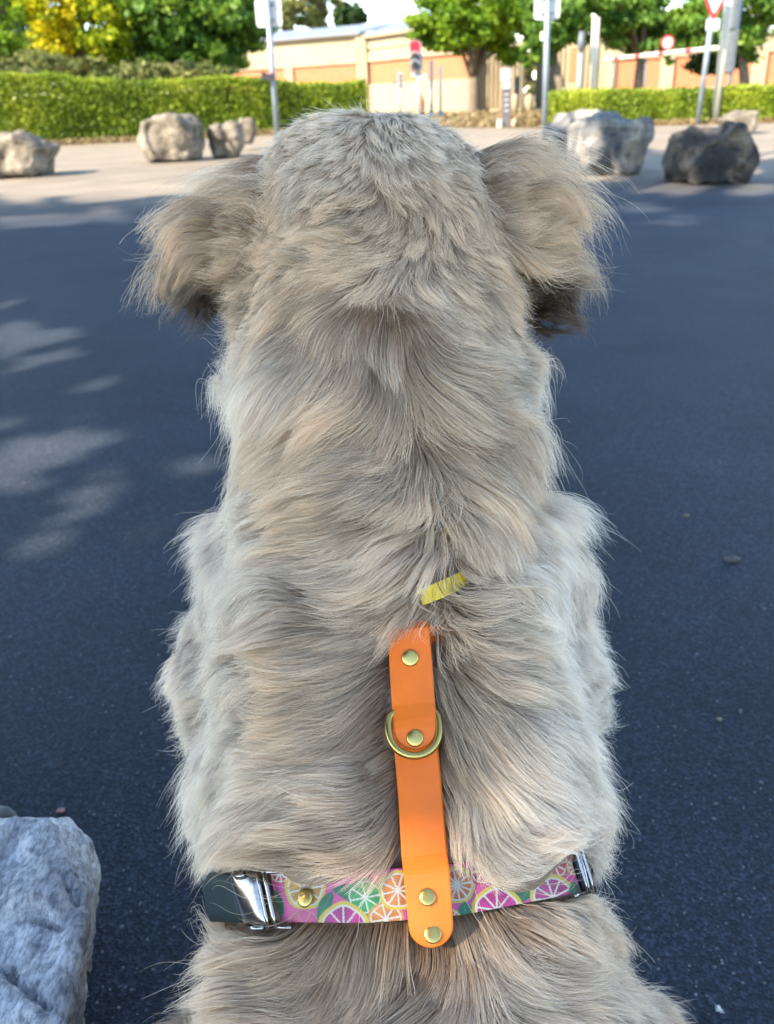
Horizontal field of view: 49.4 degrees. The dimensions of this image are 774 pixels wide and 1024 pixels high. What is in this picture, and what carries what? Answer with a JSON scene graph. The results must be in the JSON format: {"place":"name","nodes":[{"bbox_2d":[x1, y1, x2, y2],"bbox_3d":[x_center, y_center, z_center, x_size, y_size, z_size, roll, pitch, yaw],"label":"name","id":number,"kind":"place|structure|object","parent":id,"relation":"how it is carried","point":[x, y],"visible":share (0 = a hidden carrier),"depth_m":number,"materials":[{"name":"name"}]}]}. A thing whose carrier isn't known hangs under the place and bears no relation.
{"place":"outdoors","nodes":[
{"label":"outdoors","id":0,"kind":"place"},
{"bbox_2d":[224,3,524,112],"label":"brick building","id":1,"kind":"structure","parent":0,"point":[379,60],"depth_m":43.07,"materials":[{"name":"beige stone"}]},
{"bbox_2d":[0,95,773,1023],"bbox_3d":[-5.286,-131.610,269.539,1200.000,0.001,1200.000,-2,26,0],"label":"ground","id":2,"kind":"structure","parent":0,"point":[112,471],"depth_m":1.77,"materials":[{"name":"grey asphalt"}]},
{"bbox_2d":[0,805,17,817],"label":"dark rock","id":3,"kind":"object","parent":2,"relation":"on","point":[7,812],"visible":0.48,"depth_m":0.98,"materials":[{"name":"grey stone"}]},
{"bbox_2d":[0,0,32,72],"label":"leafy tree","id":4,"kind":"object","parent":2,"relation":"on","point":[11,44],"visible":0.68,"depth_m":23.55,"materials":[{"name":"green plant"}]},
{"bbox_2d":[0,130,60,177],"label":"boulder","id":5,"kind":"object","parent":2,"relation":"on","point":[24,154],"visible":0.92,"depth_m":11.49,"materials":[{"name":"beige stone"}]},
{"bbox_2d":[0,816,100,1023],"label":"limestone rock","id":6,"kind":"object","parent":2,"relation":"on","point":[50,874],"visible":1,"depth_m":0.61,"materials":[{"name":"grey stone"}]},
{"bbox_2d":[0,44,118,84],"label":"bush","id":7,"kind":"object","parent":2,"relation":"on","point":[35,59],"visible":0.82,"depth_m":22.87,"materials":[{"name":"green plant"}]},
{"bbox_2d":[56,807,64,812],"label":"loose stone","id":8,"kind":"object","parent":2,"relation":"on","point":[60,810],"visible":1,"depth_m":1.09,"materials":[{"name":"grey stone"}]},
{"bbox_2d":[8,0,136,71],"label":"leafy tree","id":9,"kind":"object","parent":2,"relation":"on","point":[54,24],"visible":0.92,"depth_m":23.61,"materials":[{"name":"yellow plant"}]},
{"bbox_2d":[136,112,204,162],"bbox_3d":[-3.541,-6.111,13.785,1.105,0.777,0.976,-2,26,0],"label":"boulder","id":10,"kind":"object","parent":2,"relation":"on","point":[166,137],"visible":0.98,"depth_m":13.44,"materials":[{"name":"beige stone"}]},
{"bbox_2d":[113,57,241,80],"bbox_3d":[-5.886,-11.930,24.280,3.532,2.234,2.536,-2,26,0],"label":"bush","id":11,"kind":"object","parent":2,"relation":"on","point":[139,69],"visible":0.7,"depth_m":23.41,"materials":[{"name":"green plant"}]},
{"bbox_2d":[0,69,367,143],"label":"clipped hedge","id":12,"kind":"object","parent":2,"relation":"on","point":[89,107],"visible":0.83,"depth_m":22.27,"materials":[{"name":"green plant"}]},
{"bbox_2d":[112,0,275,76],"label":"leafy tree","id":13,"kind":"object","parent":2,"relation":"on","point":[229,33],"visible":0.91,"depth_m":24.15,"materials":[{"name":"green plant"}]},
{"bbox_2d":[206,121,244,157],"bbox_3d":[-2.711,-6.277,14.207,0.625,0.585,0.762,-2,26,0],"label":"boulder","id":14,"kind":"object","parent":2,"relation":"on","point":[226,139],"visible":0.99,"depth_m":13.93,"materials":[{"name":"beige stone"}]},
{"bbox_2d":[238,117,256,143],"bbox_3d":[-2.669,-7.328,16.200,0.352,0.474,0.515,-2,26,0],"label":"boulder","id":15,"kind":"object","parent":2,"relation":"on","point":[249,128],"visible":0.77,"depth_m":16.00,"materials":[{"name":"beige stone"}]},
{"bbox_2d":[255,0,281,138],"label":"sign post","id":16,"kind":"object","parent":2,"relation":"on","point":[268,15],"visible":0.9,"depth_m":16.81,"materials":[{"name":"metal"}]},
{"bbox_2d":[119,99,695,1023],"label":"dog","id":17,"kind":"object","parent":2,"relation":"on","point":[385,287],"visible":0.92,"depth_m":0.48},
{"bbox_2d":[200,620,595,947],"bbox_3d":[0.005,0.166,0.562,0.244,0.273,0.308,-2,26,0],"label":"dog harness","id":18,"kind":"object","parent":17,"relation":"on","point":[421,891],"visible":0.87,"depth_m":0.44,"materials":[{"name":"orange leather"}]},
{"bbox_2d":[333,525,470,604],"bbox_3d":[-0.007,0.007,0.572,0.188,0.072,0.204,9,28,21],"label":"dog collar","id":19,"kind":"object","parent":17,"relation":"attached to","point":[431,592],"visible":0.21,"depth_m":0.47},
{"bbox_2d":[46,115,773,145],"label":"verge grass","id":20,"kind":"structure","parent":2,"relation":"on","point":[96,140],"depth_m":21.89,"materials":[{"name":"plant"}]},
{"bbox_2d":[534,0,559,134],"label":"sign post","id":21,"kind":"object","parent":2,"relation":"on","point":[546,10],"visible":0.86,"depth_m":15.39,"materials":[{"name":"metal"}]},
{"bbox_2d":[540,109,599,152],"bbox_3d":[2.817,-5.607,12.484,1.173,0.681,1.280,-2,26,0],"label":"boulder","id":22,"kind":"object","parent":2,"relation":"on","point":[561,122],"visible":0.22,"depth_m":12.02,"materials":[{"name":"grey stone"}]},
{"bbox_2d":[577,31,584,89],"bbox_3d":[5.910,-13.386,25.856,0.214,2.388,0.225,-2,26,0],"label":"lamp post","id":23,"kind":"object","parent":2,"relation":"on","point":[581,40],"visible":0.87,"depth_m":25.56,"materials":[{"name":"metal"}]},
{"bbox_2d":[565,111,654,174],"bbox_3d":[2.337,-3.933,9.046,0.847,0.683,1.057,-2,26,0],"label":"boulder","id":24,"kind":"object","parent":2,"relation":"on","point":[619,141],"visible":0.87,"depth_m":8.63,"materials":[{"name":"light grey stone"}]},
{"bbox_2d":[589,0,732,121],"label":"height barrier","id":25,"kind":"object","parent":2,"relation":"on","point":[667,42],"visible":0.95,"depth_m":20.13,"materials":[{"name":"white metal"}]},
{"bbox_2d":[661,121,759,185],"bbox_3d":[3.006,-3.357,7.908,0.820,0.568,0.970,-2,26,0],"label":"boulder","id":26,"kind":"object","parent":2,"relation":"on","point":[723,153],"visible":0.95,"depth_m":7.58,"materials":[{"name":"black stone"}]},
{"bbox_2d":[712,1001,723,1012],"bbox_3d":[0.327,0.488,0.833,0.011,0.007,0.015,-2,26,0],"label":"loose stone","id":27,"kind":"object","parent":2,"relation":"on","point":[718,1008],"visible":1,"depth_m":0.83,"materials":[{"name":"white stone"}]},
{"bbox_2d":[724,556,740,562],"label":"loose stone","id":28,"kind":"object","parent":2,"relation":"on","point":[730,559],"visible":1,"depth_m":1.61,"materials":[{"name":"grey stone"}]},
{"bbox_2d":[725,0,742,84],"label":"direction post","id":29,"kind":"object","parent":2,"relation":"on","point":[733,35],"visible":0.58,"depth_m":20.48,"materials":[{"name":"metal"}]},
{"bbox_2d":[717,110,758,132],"bbox_3d":[6.270,-6.988,15.112,0.601,0.397,0.766,-2,26,0],"label":"boulder","id":30,"kind":"object","parent":2,"relation":"on","point":[750,118],"visible":0.66,"depth_m":14.78,"materials":[{"name":"beige stone"}]},
{"bbox_2d":[11,0,773,98],"label":"sky","id":31,"kind":"structure","parent":0,"point":[379,11],"materials":[{"name":"white"}]},
{"bbox_2d":[449,125,541,127],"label":"dry grass ground","id":32,"kind":"structure","parent":0,"point":[494,127],"depth_m":22.11,"materials":[{"name":"beige plant"}]},
{"bbox_2d":[392,72,402,110],"bbox_3d":[0.481,-18.621,37.602,0.474,1.793,0.251,-2,26,0],"label":"post","id":33,"kind":"object","parent":32,"relation":"on","point":[400,81],"visible":0.96,"depth_m":37.39,"materials":[{"name":"white metal"}]},
{"bbox_2d":[410,40,426,114],"bbox_3d":[1.005,-13.675,26.841,0.525,2.389,0.397,-2,26,0],"label":"traffic light","id":34,"kind":"object","parent":32,"relation":"on","point":[416,59],"visible":0.98,"depth_m":26.62,"materials":[{"name":"grey paint"}]},
{"bbox_2d":[429,60,433,117],"bbox_3d":[1.425,-13.548,27.186,0.153,1.826,0.153,-13,28,-20],"label":"slim pole","id":35,"kind":"object","parent":32,"relation":"on","point":[431,84],"visible":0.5,"depth_m":27.09,"materials":[{"name":"metal"}]},
{"bbox_2d":[438,66,442,116],"bbox_3d":[1.739,-13.601,27.462,0.154,1.654,0.154,8,28,20],"label":"slim pole","id":36,"kind":"object","parent":32,"relation":"on","point":[440,111],"visible":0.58,"depth_m":27.40,"materials":[{"name":"metal"}]},
{"bbox_2d":[372,109,553,126],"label":"dry grass","id":37,"kind":"structure","parent":32,"relation":"on","point":[532,117],"depth_m":23.96,"materials":[{"name":"plant"}]},
{"bbox_2d":[401,0,531,112],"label":"leafy tree","id":38,"kind":"object","parent":32,"relation":"on","point":[458,28],"visible":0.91,"depth_m":32.45,"materials":[{"name":"green plant"}]},
{"bbox_2d":[497,68,514,127],"bbox_3d":[3.079,-10.628,21.662,0.439,1.380,0.300,-2,26,0],"label":"information totem","id":39,"kind":"object","parent":32,"relation":"on","point":[505,120],"visible":0.94,"depth_m":21.59,"materials":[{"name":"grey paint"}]},
{"bbox_2d":[488,96,541,112],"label":"ground","id":40,"kind":"structure","parent":0,"point":[524,107],"depth_m":53.94,"materials":[{"name":"soil"}]},
{"bbox_2d":[4,17,59,94],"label":"leafy tree","id":41,"kind":"object","parent":40,"relation":"on","point":[22,29],"visible":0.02,"depth_m":61.19,"materials":[{"name":"green plant"}]},
{"bbox_2d":[13,11,197,91],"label":"leafy tree","id":42,"kind":"object","parent":40,"relation":"on","point":[94,68],"depth_m":59.27,"materials":[{"name":"green plant"}]},
{"bbox_2d":[280,0,297,31],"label":"leafy tree","id":43,"kind":"object","parent":40,"relation":"on","point":[287,8],"visible":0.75,"depth_m":65.30,"materials":[{"name":"green plant"}]},
{"bbox_2d":[280,0,343,29],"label":"tree","id":44,"kind":"object","parent":40,"relation":"on","point":[313,14],"visible":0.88,"depth_m":67.09,"materials":[{"name":"green plant"}]},
{"bbox_2d":[331,0,368,26],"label":"leafy tree","id":45,"kind":"object","parent":40,"relation":"on","point":[355,13],"visible":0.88,"depth_m":71.80,"materials":[{"name":"green plant"}]},
{"bbox_2d":[512,94,517,112],"bbox_3d":[5.080,-16.154,33.395,0.286,0.761,0.263,-2,26,0],"label":"stone bollard","id":46,"kind":"object","parent":40,"relation":"on","point":[514,102],"visible":0.83,"depth_m":33.27,"materials":[{"name":"beige stone"}]},
{"bbox_2d":[514,76,519,100],"bbox_3d":[5.540,-17.681,35.997,0.255,1.655,0.120,-2,26,0],"label":"dark panel sign","id":47,"kind":"object","parent":40,"relation":"on","point":[517,85],"visible":0.49,"depth_m":35.74,"materials":[{"name":"grey metal"}]},
{"bbox_2d":[526,94,532,111],"bbox_3d":[5.654,-16.167,33.400,0.291,0.742,0.263,-2,26,0],"label":"stone bollard","id":48,"kind":"object","parent":40,"relation":"on","point":[529,102],"visible":0.85,"depth_m":33.29,"materials":[{"name":"beige stone"}]},
{"bbox_2d":[524,52,535,95],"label":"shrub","id":49,"kind":"object","parent":40,"relation":"on","point":[529,80],"visible":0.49,"depth_m":53.36,"materials":[{"name":"green plant"}]},
{"bbox_2d":[516,0,598,90],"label":"leafy tree","id":50,"kind":"object","parent":40,"relation":"on","point":[568,24],"visible":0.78,"depth_m":26.63,"materials":[{"name":"green plant"}]},
{"bbox_2d":[612,61,615,88],"bbox_3d":[9.093,-17.250,34.049,0.225,1.853,0.225,8,28,20],"label":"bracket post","id":51,"kind":"object","parent":40,"relation":"on","point":[613,69],"visible":0.6,"depth_m":33.82,"materials":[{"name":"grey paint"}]},
{"bbox_2d":[575,0,689,88],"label":"leafy tree","id":52,"kind":"object","parent":40,"relation":"on","point":[630,27],"visible":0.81,"depth_m":27.34,"materials":[{"name":"green plant"}]},
{"bbox_2d":[643,59,648,88],"bbox_3d":[10.377,-17.281,34.057,0.236,1.811,0.225,8,28,20],"label":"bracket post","id":53,"kind":"object","parent":40,"relation":"on","point":[645,70],"visible":0.61,"depth_m":33.85,"materials":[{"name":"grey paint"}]},
{"bbox_2d":[534,28,773,107],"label":"fluted building","id":54,"kind":"structure","parent":40,"relation":"on","point":[659,73],"depth_m":40.23,"materials":[{"name":"beige stone"}]},
{"bbox_2d":[680,52,737,76],"bbox_3d":[11.286,-14.936,29.135,2.348,2.089,1.852,-16,29,-25],"label":"leafy tree","id":55,"kind":"object","parent":40,"relation":"on","point":[695,63],"visible":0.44,"depth_m":28.61,"materials":[{"name":"green plant"}]},
{"bbox_2d":[659,0,773,83],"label":"leafy tree","id":56,"kind":"object","parent":40,"relation":"on","point":[756,20],"visible":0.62,"depth_m":26.74,"materials":[{"name":"green plant"}]},
{"bbox_2d":[654,122,771,125],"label":"verge","id":57,"kind":"structure","parent":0,"point":[707,123],"depth_m":19.33,"materials":[{"name":"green plant"}]},
{"bbox_2d":[547,81,773,122],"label":"clipped hedge","id":58,"kind":"object","parent":57,"relation":"on","point":[672,103],"visible":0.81,"depth_m":19.89,"materials":[{"name":"green plant"}]},
{"bbox_2d":[695,0,724,124],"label":"yield sign","id":59,"kind":"object","parent":57,"relation":"on","point":[714,8],"visible":0.98,"depth_m":18.57,"materials":[{"name":"metal"}]}
]}

